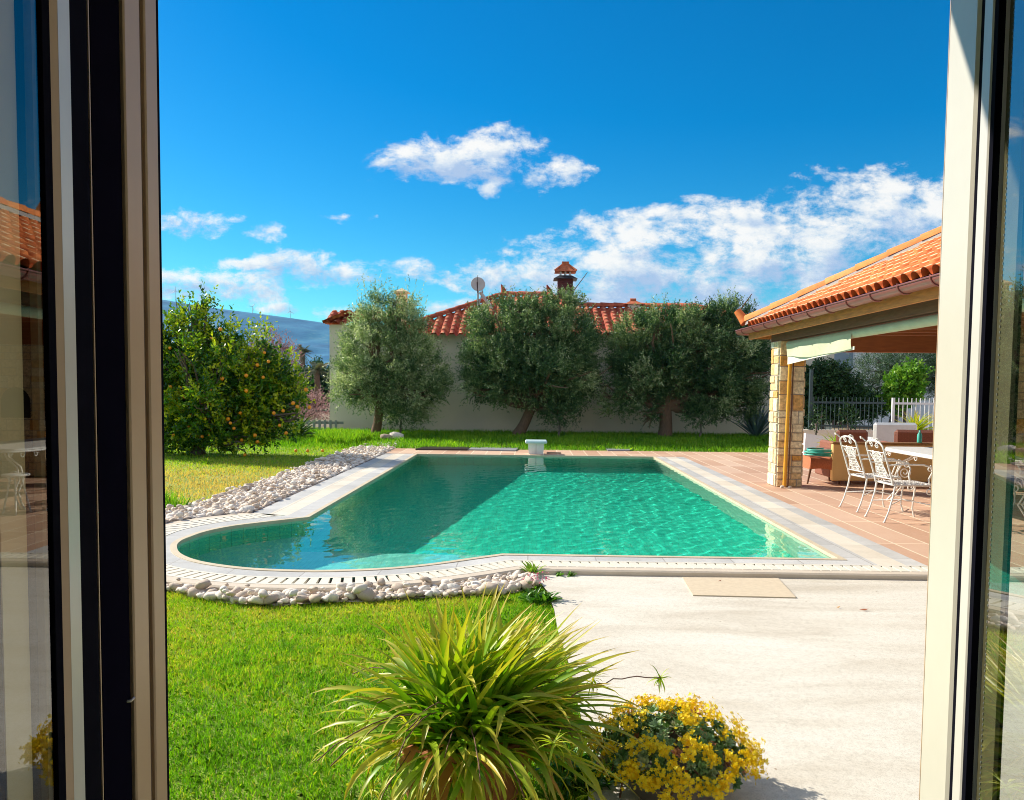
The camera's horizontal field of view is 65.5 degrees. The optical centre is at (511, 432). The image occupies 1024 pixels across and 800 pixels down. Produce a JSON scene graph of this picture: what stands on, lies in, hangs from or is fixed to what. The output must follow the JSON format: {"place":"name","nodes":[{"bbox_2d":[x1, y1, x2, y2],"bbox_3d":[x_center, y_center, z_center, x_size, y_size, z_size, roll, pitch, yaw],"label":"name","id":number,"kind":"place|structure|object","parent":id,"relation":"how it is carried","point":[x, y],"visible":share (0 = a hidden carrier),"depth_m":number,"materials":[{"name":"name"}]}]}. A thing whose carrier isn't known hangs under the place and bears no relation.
{"place":"outdoors","nodes":[
{"label":"outdoors","id":0,"kind":"place"},
{"bbox_2d":[213,509,223,515],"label":"pebble","id":1,"kind":"object","parent":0,"point":[217,512],"visible":0.8,"depth_m":9.23,"materials":[{"name":"white stone"}]},
{"bbox_2d":[162,300,329,369],"bbox_3d":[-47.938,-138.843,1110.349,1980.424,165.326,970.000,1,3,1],"label":"mountain","id":2,"kind":"structure","parent":0,"point":[314,336],"depth_m":1143.89,"materials":[{"name":"blue"}]},
{"bbox_2d":[239,505,254,512],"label":"pebble","id":3,"kind":"object","parent":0,"point":[246,508],"visible":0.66,"depth_m":9.47,"materials":[{"name":"white stone"}]},
{"bbox_2d":[165,427,767,799],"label":"lawn","id":4,"kind":"structure","parent":0,"point":[268,694],"depth_m":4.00,"materials":[{"name":"plant"}]},
{"bbox_2d":[162,279,315,456],"bbox_3d":[-6.635,-1.367,17.204,4.874,3.994,2.692,1,3,1],"label":"orange tree","id":5,"kind":"object","parent":4,"relation":"on","point":[221,394],"visible":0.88,"depth_m":17.00,"materials":[{"name":"green plant"}]},
{"bbox_2d":[243,324,312,413],"bbox_3d":[-8.103,-1.950,27.120,2.476,3.882,2.075,1,3,1],"label":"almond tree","id":6,"kind":"object","parent":4,"relation":"on","point":[285,347],"visible":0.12,"depth_m":26.98,"materials":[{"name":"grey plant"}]},
{"bbox_2d":[291,410,319,438],"bbox_3d":[-5.867,-0.143,21.971,1.628,0.958,1.480,3,4,35],"label":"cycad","id":7,"kind":"object","parent":4,"relation":"on","point":[303,430],"visible":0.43,"depth_m":21.85,"materials":[{"name":"green plant"}]},
{"bbox_2d":[289,420,343,429],"bbox_3d":[-6.147,-0.139,24.689,1.850,0.520,0.070,1,3,1],"label":"wooden fence","id":8,"kind":"object","parent":4,"relation":"on","point":[329,422],"visible":0.33,"depth_m":24.65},
{"bbox_2d":[167,580,538,605],"bbox_3d":[-2.026,1.174,6.546,4.491,0.001,1.754,1,3,1],"label":"pebble bed","id":9,"kind":"object","parent":4,"relation":"on","point":[357,599],"visible":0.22,"depth_m":5.84,"materials":[{"name":"stone"}]},
{"bbox_2d":[169,583,181,589],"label":"pebble","id":10,"kind":"object","parent":9,"relation":"on","point":[174,586],"visible":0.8,"depth_m":5.99,"materials":[{"name":"white stone"}]},
{"bbox_2d":[188,587,206,598],"bbox_3d":[-2.329,1.180,5.904,0.132,0.080,0.139,0,3,-17],"label":"pebble","id":11,"kind":"object","parent":9,"relation":"on","point":[193,592],"visible":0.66,"depth_m":5.85,"materials":[{"name":"white stone"}]},
{"bbox_2d":[195,579,210,588],"bbox_3d":[-2.294,1.127,5.917,0.081,0.068,0.106,3,4,33],"label":"pebble","id":12,"kind":"object","parent":11,"relation":"on","point":[203,583],"visible":1,"depth_m":5.90,"materials":[{"name":"white stone"}]},
{"bbox_2d":[203,591,217,600],"bbox_3d":[-2.179,1.189,5.782,0.104,0.062,0.081,-2,4,-41],"label":"pebble","id":13,"kind":"object","parent":9,"relation":"on","point":[211,596],"visible":0.95,"depth_m":5.76,"materials":[{"name":"white stone"}]},
{"bbox_2d":[215,590,224,599],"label":"pebble","id":14,"kind":"object","parent":9,"relation":"on","point":[219,594],"visible":0.83,"depth_m":5.76,"materials":[{"name":"white stone"}]},
{"bbox_2d":[236,590,247,597],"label":"pebble","id":15,"kind":"object","parent":9,"relation":"on","point":[241,594],"visible":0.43,"depth_m":5.77,"materials":[{"name":"white stone"}]},
{"bbox_2d":[238,597,246,603],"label":"pebble","id":16,"kind":"object","parent":9,"relation":"on","point":[242,600],"visible":1,"depth_m":5.65,"materials":[{"name":"white stone"}]},
{"bbox_2d":[250,596,264,604],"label":"pebble","id":17,"kind":"object","parent":9,"relation":"on","point":[256,599],"visible":0.85,"depth_m":5.64,"materials":[{"name":"white stone"}]},
{"bbox_2d":[263,594,278,603],"bbox_3d":[-1.736,1.190,5.710,0.097,0.075,0.138,-16,-10,28],"label":"pebble","id":18,"kind":"object","parent":9,"relation":"on","point":[270,598],"visible":0.97,"depth_m":5.67,"materials":[{"name":"white stone"}]},
{"bbox_2d":[258,589,268,597],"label":"pebble","id":19,"kind":"object","parent":18,"relation":"on","point":[262,593],"visible":1,"depth_m":5.65,"materials":[{"name":"white stone"}]},
{"bbox_2d":[271,591,285,600],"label":"pebble","id":20,"kind":"object","parent":9,"relation":"on","point":[281,595],"visible":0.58,"depth_m":5.75,"materials":[{"name":"white stone"}]},
{"bbox_2d":[295,595,307,601],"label":"pebble","id":21,"kind":"object","parent":9,"relation":"on","point":[300,598],"visible":1,"depth_m":5.69,"materials":[{"name":"white stone"}]},
{"bbox_2d":[289,589,297,595],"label":"pebble","id":22,"kind":"object","parent":21,"relation":"on","point":[293,592],"visible":1,"depth_m":5.67,"materials":[{"name":"white stone"}]},
{"bbox_2d":[309,594,320,602],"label":"pebble","id":23,"kind":"object","parent":9,"relation":"on","point":[314,598],"visible":1,"depth_m":5.69,"materials":[{"name":"white stone"}]},
{"bbox_2d":[325,594,339,602],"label":"pebble","id":24,"kind":"object","parent":9,"relation":"on","point":[333,598],"visible":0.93,"depth_m":5.75,"materials":[{"name":"white stone"}]},
{"bbox_2d":[336,582,347,590],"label":"pebble","id":25,"kind":"object","parent":9,"relation":"on","point":[341,585],"visible":0.97,"depth_m":5.91,"materials":[{"name":"white stone"}]},
{"bbox_2d":[344,592,356,599],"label":"pebble","id":26,"kind":"object","parent":9,"relation":"on","point":[351,595],"visible":1,"depth_m":5.81,"materials":[{"name":"white stone"}]},
{"bbox_2d":[165,442,540,604],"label":"pebbles","id":27,"kind":"object","parent":9,"relation":"on","point":[317,471],"visible":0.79,"depth_m":10.82,"materials":[{"name":"white stone"}]},
{"bbox_2d":[356,588,376,602],"bbox_3d":[-1.069,1.193,5.826,0.165,0.106,0.101,1,3,6],"label":"pebble","id":28,"kind":"object","parent":9,"relation":"on","point":[368,594],"visible":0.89,"depth_m":5.79,"materials":[{"name":"white stone"}]},
{"bbox_2d":[352,584,367,593],"bbox_3d":[-1.110,1.145,5.828,0.116,0.070,0.090,-7,-9,-41],"label":"pebble","id":29,"kind":"object","parent":28,"relation":"on","point":[358,589],"visible":1,"depth_m":5.80,"materials":[{"name":"white stone"}]},
{"bbox_2d":[377,578,385,585],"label":"pebble","id":30,"kind":"object","parent":9,"relation":"on","point":[381,581],"visible":1,"depth_m":6.03,"materials":[{"name":"white stone"}]},
{"bbox_2d":[376,592,386,601],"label":"pebble","id":31,"kind":"object","parent":9,"relation":"on","point":[382,594],"visible":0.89,"depth_m":5.83,"materials":[{"name":"white stone"}]},
{"bbox_2d":[391,583,405,591],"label":"pebble","id":32,"kind":"object","parent":9,"relation":"on","point":[396,586],"visible":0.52,"depth_m":5.99,"materials":[{"name":"white stone"}]},
{"bbox_2d":[406,590,416,597],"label":"pebble","id":33,"kind":"object","parent":9,"relation":"on","point":[411,594],"visible":0.89,"depth_m":5.86,"materials":[{"name":"white stone"}]},
{"bbox_2d":[418,585,429,591],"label":"pebble","id":34,"kind":"object","parent":9,"relation":"on","point":[424,587],"visible":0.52,"depth_m":6.00,"materials":[{"name":"white stone"}]},
{"bbox_2d":[422,581,430,586],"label":"pebble","id":35,"kind":"object","parent":9,"relation":"on","point":[425,583],"visible":0.44,"depth_m":6.10,"materials":[{"name":"white stone"}]},
{"bbox_2d":[419,576,431,582],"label":"pebble","id":36,"kind":"object","parent":35,"relation":"on","point":[428,579],"visible":1,"depth_m":6.13,"materials":[{"name":"white stone"}]},
{"bbox_2d":[431,587,439,595],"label":"pebble","id":37,"kind":"object","parent":9,"relation":"on","point":[435,591],"visible":0.99,"depth_m":5.93,"materials":[{"name":"white stone"}]},
{"bbox_2d":[447,583,460,589],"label":"pebble","id":38,"kind":"object","parent":9,"relation":"on","point":[453,586],"visible":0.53,"depth_m":6.05,"materials":[{"name":"white stone"}]},
{"bbox_2d":[463,588,474,594],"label":"pebble","id":39,"kind":"object","parent":9,"relation":"on","point":[466,591],"visible":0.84,"depth_m":5.98,"materials":[{"name":"white stone"}]},
{"bbox_2d":[506,584,517,591],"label":"pebble","id":40,"kind":"object","parent":9,"relation":"on","point":[512,587],"visible":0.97,"depth_m":6.10,"materials":[{"name":"white stone"}]},
{"bbox_2d":[520,579,532,590],"bbox_3d":[0.113,1.183,6.195,0.098,0.073,0.118,17,24,29],"label":"pebble","id":41,"kind":"object","parent":9,"relation":"on","point":[524,584],"visible":0.83,"depth_m":6.16,"materials":[{"name":"white stone"}]},
{"bbox_2d":[520,561,545,572],"bbox_3d":[0.183,1.118,6.619,0.249,0.135,0.206,2,4,28],"label":"weed","id":42,"kind":"object","parent":9,"relation":"on","point":[530,567],"visible":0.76,"depth_m":6.59,"materials":[{"name":"green plant"}]},
{"bbox_2d":[532,576,539,585],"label":"pebble","id":43,"kind":"object","parent":9,"relation":"on","point":[535,582],"visible":0.75,"depth_m":6.25,"materials":[{"name":"white stone"}]},
{"bbox_2d":[380,434,392,439],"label":"boulder","id":44,"kind":"object","parent":4,"relation":"on","point":[385,435],"visible":0.69,"depth_m":21.22,"materials":[{"name":"beige stone"}]},
{"bbox_2d":[321,270,459,432],"bbox_3d":[-3.477,-2.273,23.274,3.990,5.049,2.821,1,3,1],"label":"olive tree","id":45,"kind":"object","parent":4,"relation":"on","point":[401,377],"visible":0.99,"depth_m":22.91,"materials":[{"name":"green plant"}]},
{"bbox_2d":[389,432,403,438],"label":"boulder","id":46,"kind":"object","parent":4,"relation":"on","point":[395,434],"visible":0.63,"depth_m":21.60,"materials":[{"name":"white stone"}]},
{"bbox_2d":[370,397,422,432],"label":"sapling","id":47,"kind":"object","parent":4,"relation":"on","point":[394,412],"visible":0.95,"depth_m":22.66,"materials":[{"name":"green plant"}]},
{"bbox_2d":[165,427,768,507],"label":"long grass","id":48,"kind":"structure","parent":4,"relation":"on","point":[335,437],"depth_m":21.02,"materials":[{"name":"green plant"}]},
{"bbox_2d":[478,582,499,594],"bbox_3d":[-0.156,1.159,5.922,0.148,0.097,0.123,3,4,32],"label":"boulder","id":49,"kind":"object","parent":4,"relation":"on","point":[490,586],"visible":0.79,"depth_m":5.89,"materials":[{"name":"white stone"}]},
{"bbox_2d":[309,582,670,799],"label":"potted strap plant","id":50,"kind":"object","parent":4,"relation":"on","point":[481,717],"visible":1,"depth_m":2.82,"materials":[{"name":"green plant"}]},
{"bbox_2d":[448,272,611,435],"bbox_3d":[0.617,-2.244,23.172,4.828,5.065,3.733,1,3,1],"label":"olive tree","id":51,"kind":"object","parent":4,"relation":"on","point":[515,365],"visible":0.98,"depth_m":22.54,"materials":[{"name":"green plant"}]},
{"bbox_2d":[516,571,562,605],"bbox_3d":[0.194,1.141,5.845,0.322,0.215,0.293,-1,3,-22],"label":"flowering weed","id":52,"kind":"object","parent":4,"relation":"on","point":[532,597],"visible":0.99,"depth_m":5.81,"materials":[{"name":"green plant"}]},
{"bbox_2d":[537,395,583,436],"bbox_3d":[1.380,-0.496,22.689,1.409,1.425,1.312,1,3,1],"label":"sapling","id":53,"kind":"object","parent":4,"relation":"on","point":[560,420],"visible":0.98,"depth_m":22.58,"materials":[{"name":"green plant"}]},
{"bbox_2d":[528,738,627,798],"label":"ground cover","id":54,"kind":"object","parent":4,"relation":"on","point":[568,779],"visible":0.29,"depth_m":3.15,"materials":[{"name":"green plant"}]},
{"bbox_2d":[592,285,771,436],"bbox_3d":[5.103,-1.984,23.154,5.587,4.570,3.079,1,3,8],"label":"olive tree","id":55,"kind":"object","parent":4,"relation":"on","point":[707,352],"visible":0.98,"depth_m":22.58,"materials":[{"name":"green plant"}]},
{"bbox_2d":[675,394,724,436],"bbox_3d":[5.381,-0.417,22.642,1.509,1.421,1.440,1,3,1],"label":"sapling","id":56,"kind":"object","parent":4,"relation":"on","point":[702,418],"visible":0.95,"depth_m":22.48,"materials":[{"name":"green plant"}]},
{"bbox_2d":[725,403,769,437],"bbox_3d":[7.250,-0.455,23.375,1.638,1.252,1.914,-1,3,-24],"label":"agave","id":57,"kind":"object","parent":4,"relation":"on","point":[751,428],"visible":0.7,"depth_m":23.31,"materials":[{"name":"green plant"}]},
{"bbox_2d":[808,369,812,429],"bbox_3d":[7.409,-0.552,19.789,0.070,2.039,0.070,1,3,1],"label":"tall post","id":58,"kind":"object","parent":4,"relation":"on","point":[810,393],"visible":0.64,"depth_m":19.75,"materials":[{"name":"grey metal"}]},
{"bbox_2d":[803,429,872,438],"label":"kerb wall","id":59,"kind":"structure","parent":4,"relation":"on","point":[831,432],"depth_m":19.74,"materials":[{"name":"grey paint"}]},
{"bbox_2d":[803,357,889,429],"bbox_3d":[8.912,-0.804,21.807,2.987,2.589,1.675,1,3,1],"label":"hedge","id":60,"kind":"object","parent":4,"relation":"on","point":[830,382],"visible":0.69,"depth_m":21.44,"materials":[{"name":"green plant"}]},
{"bbox_2d":[812,397,885,429],"bbox_3d":[8.365,-0.205,19.837,1.838,1.361,0.060,1,3,1],"label":"picket fence","id":61,"kind":"object","parent":4,"relation":"on","point":[839,403],"visible":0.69,"depth_m":19.81,"materials":[{"name":"grey metal"}]},
{"bbox_2d":[806,403,831,434],"bbox_3d":[7.489,-0.292,19.530,0.539,0.991,0.618,0,3,-14],"label":"climbing plant","id":62,"kind":"object","parent":61,"relation":"attached to","point":[819,419],"visible":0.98,"depth_m":19.54,"materials":[{"name":"green plant"}]},
{"bbox_2d":[833,401,860,429],"bbox_3d":[8.228,-0.281,19.521,0.635,0.986,0.571,1,3,1],"label":"climbing plant","id":63,"kind":"object","parent":61,"relation":"attached to","point":[849,420],"visible":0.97,"depth_m":19.52,"materials":[{"name":"green plant"}]},
{"bbox_2d":[846,352,935,422],"bbox_3d":[13.601,-1.541,26.657,5.076,3.661,2.461,1,3,1],"label":"pine tree","id":64,"kind":"object","parent":4,"relation":"on","point":[882,368],"visible":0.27,"depth_m":26.43,"materials":[{"name":"green plant"}]},
{"bbox_2d":[874,356,935,422],"bbox_3d":[10.427,-0.753,21.190,1.535,2.586,1.361,1,3,1],"label":"bright shrub","id":65,"kind":"object","parent":4,"relation":"on","point":[905,381],"visible":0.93,"depth_m":21.02,"materials":[{"name":"green plant"}]},
{"bbox_2d":[891,398,933,428],"bbox_3d":[10.871,-0.158,19.433,3.210,1.361,0.060,1,3,1],"label":"picket fence","id":66,"kind":"object","parent":4,"relation":"on","point":[893,402],"visible":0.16,"depth_m":19.42,"materials":[{"name":"white wood"}]},
{"bbox_2d":[177,455,830,569],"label":"water","id":67,"kind":"structure","parent":0,"point":[421,509],"depth_m":9.11,"materials":[{"name":"teal liquid"}]},
{"bbox_2d":[246,560,840,583],"bbox_3d":[-0.038,1.990,12.242,6.164,2.260,11.483,1,3,1],"label":"pool basin","id":68,"kind":"object","parent":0,"point":[436,571],"visible":0.02,"depth_m":6.58,"materials":[{"name":"tile"}]},
{"bbox_2d":[168,403,931,566],"bbox_3d":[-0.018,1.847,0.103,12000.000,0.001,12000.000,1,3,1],"label":"ground","id":69,"kind":"structure","parent":0,"point":[836,428],"depth_m":41.08,"materials":[{"name":"soil"}]},
{"bbox_2d":[292,344,315,367],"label":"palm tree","id":70,"kind":"object","parent":69,"relation":"on","point":[303,351],"visible":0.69,"depth_m":61.99,"materials":[{"name":"green plant"}]},
{"bbox_2d":[293,355,329,410],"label":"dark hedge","id":71,"kind":"object","parent":69,"relation":"on","point":[325,385],"visible":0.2,"depth_m":59.62,"materials":[{"name":"green plant"}]},
{"bbox_2d":[295,385,329,425],"bbox_3d":[-7.803,-0.927,30.154,2.422,2.040,1.766,1,3,1],"label":"blossom shrub","id":72,"kind":"object","parent":69,"relation":"on","point":[308,414],"visible":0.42,"depth_m":30.10,"materials":[{"name":"pink plant"}]},
{"bbox_2d":[300,362,329,398],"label":"palm tree","id":73,"kind":"object","parent":69,"relation":"on","point":[315,372],"visible":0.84,"depth_m":55.04,"materials":[{"name":"green plant"}]},
{"bbox_2d":[322,261,833,434],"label":"neighbour house","id":74,"kind":"structure","parent":69,"relation":"on","point":[454,415],"depth_m":25.23,"materials":[{"name":"grey paint"}]},
{"bbox_2d":[471,275,484,304],"bbox_3d":[-1.104,-4.625,26.349,0.346,1.163,0.521,3,4,41],"label":"satellite dish","id":75,"kind":"object","parent":74,"relation":"attached to","point":[477,284],"visible":0.94,"depth_m":26.37,"materials":[{"name":"paint"}]},
{"bbox_2d":[832,352,934,426],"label":"white building","id":76,"kind":"structure","parent":69,"relation":"on","point":[842,356],"depth_m":41.25,"materials":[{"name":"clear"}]},
{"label":"house wall","id":77,"kind":"structure","parent":69,"relation":"on","visible":0},
{"bbox_2d":[23,0,84,799],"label":"glass door","id":78,"kind":"structure","parent":77,"relation":"attached to","point":[46,34],"depth_m":0.84,"materials":[{"name":"black metal"}]},
{"bbox_2d":[0,0,169,799],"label":"window frame","id":79,"kind":"object","parent":77,"relation":"attached to","point":[114,72],"visible":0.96,"depth_m":0.94,"materials":[{"name":"paint"}]},
{"bbox_2d":[919,0,1023,799],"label":"glass door","id":80,"kind":"structure","parent":77,"relation":"attached to","point":[978,355],"depth_m":0.83,"materials":[{"name":"beige paint"}]},
{"bbox_2d":[158,0,949,515],"label":"sky","id":81,"kind":"structure","parent":0,"point":[771,150],"materials":[{"name":"blue"}]},
{"bbox_2d":[387,448,1023,566],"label":"terrace","id":82,"kind":"structure","parent":0,"point":[905,533],"depth_m":11.17,"materials":[{"name":"tile"}]},
{"bbox_2d":[415,446,468,449],"bbox_3d":[-1.675,0.378,19.462,1.248,0.031,0.869,1,3,1],"label":"flat board","id":83,"kind":"object","parent":82,"relation":"on","point":[442,448],"visible":0.85,"depth_m":19.21,"materials":[{"name":"black"}]},
{"bbox_2d":[468,447,517,450],"bbox_3d":[-0.449,0.394,19.438,1.173,0.026,0.824,1,3,4],"label":"flat board","id":84,"kind":"object","parent":82,"relation":"on","point":[495,449],"visible":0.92,"depth_m":19.16,"materials":[{"name":"white"}]},
{"bbox_2d":[525,439,546,453],"bbox_3d":[0.551,0.326,18.311,0.500,0.315,0.500,1,3,1],"label":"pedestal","id":85,"kind":"object","parent":82,"relation":"on","point":[535,446],"visible":1,"depth_m":18.14,"materials":[{"name":"white stone"}]},
{"bbox_2d":[166,452,1023,593],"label":"pool coping","id":86,"kind":"object","parent":82,"relation":"on","point":[845,549],"visible":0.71,"depth_m":7.01,"materials":[{"name":"grey stone"}]},
{"bbox_2d":[606,448,629,450],"bbox_3d":[2.678,0.414,19.634,0.697,0.026,0.600,1,3,1],"label":"flat board","id":87,"kind":"object","parent":82,"relation":"on","point":[614,449],"visible":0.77,"depth_m":19.48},
{"bbox_2d":[780,363,793,487],"bbox_3d":[4.241,-0.162,12.266,0.180,2.043,0.080,1,3,1],"label":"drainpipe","id":88,"kind":"object","parent":82,"relation":"on","point":[789,395],"visible":0.88,"depth_m":12.26,"materials":[{"name":"yellow metal"}]},
{"bbox_2d":[802,433,833,455],"bbox_3d":[6.583,0.355,17.213,0.640,0.700,0.220,1,3,1],"label":"wall stub","id":89,"kind":"object","parent":82,"relation":"on","point":[809,439],"depth_m":17.10,"materials":[{"name":"white paint"}]},
{"bbox_2d":[802,455,839,483],"bbox_3d":[5.052,0.600,13.114,0.544,0.442,0.520,1,3,1],"label":"wicker stool","id":90,"kind":"object","parent":82,"relation":"on","point":[810,463],"visible":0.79,"depth_m":12.87,"materials":[{"name":"brown wicker"}]},
{"bbox_2d":[804,447,831,456],"bbox_3d":[5.067,0.317,13.078,0.530,0.123,0.465,1,3,1],"label":"garden hose","id":91,"kind":"object","parent":90,"relation":"on","point":[813,451],"visible":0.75,"depth_m":12.90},
{"bbox_2d":[812,431,835,442],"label":"leafy plant","id":92,"kind":"object","parent":82,"relation":"on","point":[831,439],"visible":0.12,"depth_m":15.91,"materials":[{"name":"green plant"}]},
{"bbox_2d":[820,430,867,448],"bbox_3d":[6.082,0.339,14.579,0.660,0.823,0.740,1,3,1],"label":"wicker armchair","id":93,"kind":"object","parent":82,"relation":"on","point":[856,434],"visible":0.13,"depth_m":14.20,"materials":[{"name":"brown wicker"}]},
{"bbox_2d":[835,433,903,511],"bbox_3d":[4.529,0.495,10.137,0.734,0.978,0.541,0,3,-5],"label":"iron chair","id":94,"kind":"object","parent":82,"relation":"on","point":[851,451],"visible":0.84,"depth_m":10.07,"materials":[{"name":"white paint"}]},
{"bbox_2d":[815,442,932,484],"bbox_3d":[6.471,0.483,13.200,2.620,0.690,0.812,1,3,1],"label":"sofa","id":95,"kind":"object","parent":82,"relation":"on","point":[838,471],"visible":0.42,"depth_m":12.82,"materials":[{"name":"brown wicker"}]},
{"bbox_2d":[917,430,921,442],"bbox_3d":[6.555,0.060,12.810,0.074,0.200,0.072,1,3,1],"label":"spray bottle","id":96,"kind":"object","parent":95,"relation":"on","point":[919,437],"visible":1,"depth_m":12.78,"materials":[{"name":"teal plastic"}]},
{"bbox_2d":[734,226,1023,489],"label":"pergola","id":97,"kind":"object","parent":82,"relation":"on","point":[900,282],"visible":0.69,"depth_m":11.44,"materials":[{"name":"orange tile"}]},
{"bbox_2d":[786,298,1023,363],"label":"roller blind","id":98,"kind":"object","parent":97,"relation":"hanging from","point":[799,350],"visible":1,"depth_m":10.04,"materials":[{"name":"white fabric"}]},
{"bbox_2d":[860,436,931,522],"bbox_3d":[4.512,0.539,9.354,0.734,0.978,0.541,0,3,-3],"label":"iron chair","id":99,"kind":"object","parent":82,"relation":"on","point":[895,483],"visible":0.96,"depth_m":9.32,"materials":[{"name":"white paint"}]},
{"bbox_2d":[881,430,932,442],"bbox_3d":[7.147,0.352,14.352,0.800,0.843,0.740,1,3,9],"label":"wicker armchair","id":100,"kind":"object","parent":82,"relation":"on","point":[907,436],"visible":0.07,"depth_m":13.98,"materials":[{"name":"brown wicker"}]},
{"bbox_2d":[894,409,933,429],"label":"potted palm","id":101,"kind":"object","parent":82,"relation":"on","point":[923,425],"visible":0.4,"depth_m":16.33,"materials":[{"name":"plant"}]},
{"bbox_2d":[885,447,1023,515],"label":"iron table","id":102,"kind":"object","parent":82,"relation":"on","point":[925,452],"visible":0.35,"depth_m":10.34,"materials":[{"name":"white paint"}]},
{"bbox_2d":[1013,465,1023,507],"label":"iron chair","id":103,"kind":"object","parent":82,"relation":"on","point":[1016,479],"visible":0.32,"depth_m":10.28,"materials":[{"name":"white paint"}]},
{"bbox_2d":[539,575,1023,799],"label":"patio","id":104,"kind":"structure","parent":0,"point":[816,688],"depth_m":4.45,"materials":[{"name":"concrete"}]},
{"bbox_2d":[586,692,769,799],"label":"flowering shrub","id":105,"kind":"object","parent":104,"relation":"on","point":[685,752],"visible":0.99,"depth_m":2.94,"materials":[{"name":"yellow plant"}]},
{"bbox_2d":[682,577,795,597],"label":"floor slab","id":106,"kind":"structure","parent":104,"relation":"on","point":[744,587],"depth_m":6.22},
{"bbox_2d":[868,422,916,441],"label":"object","id":107,"kind":"object","parent":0,"point":[883,431],"visible":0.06,"depth_m":15.66,"materials":[{"name":"white"}]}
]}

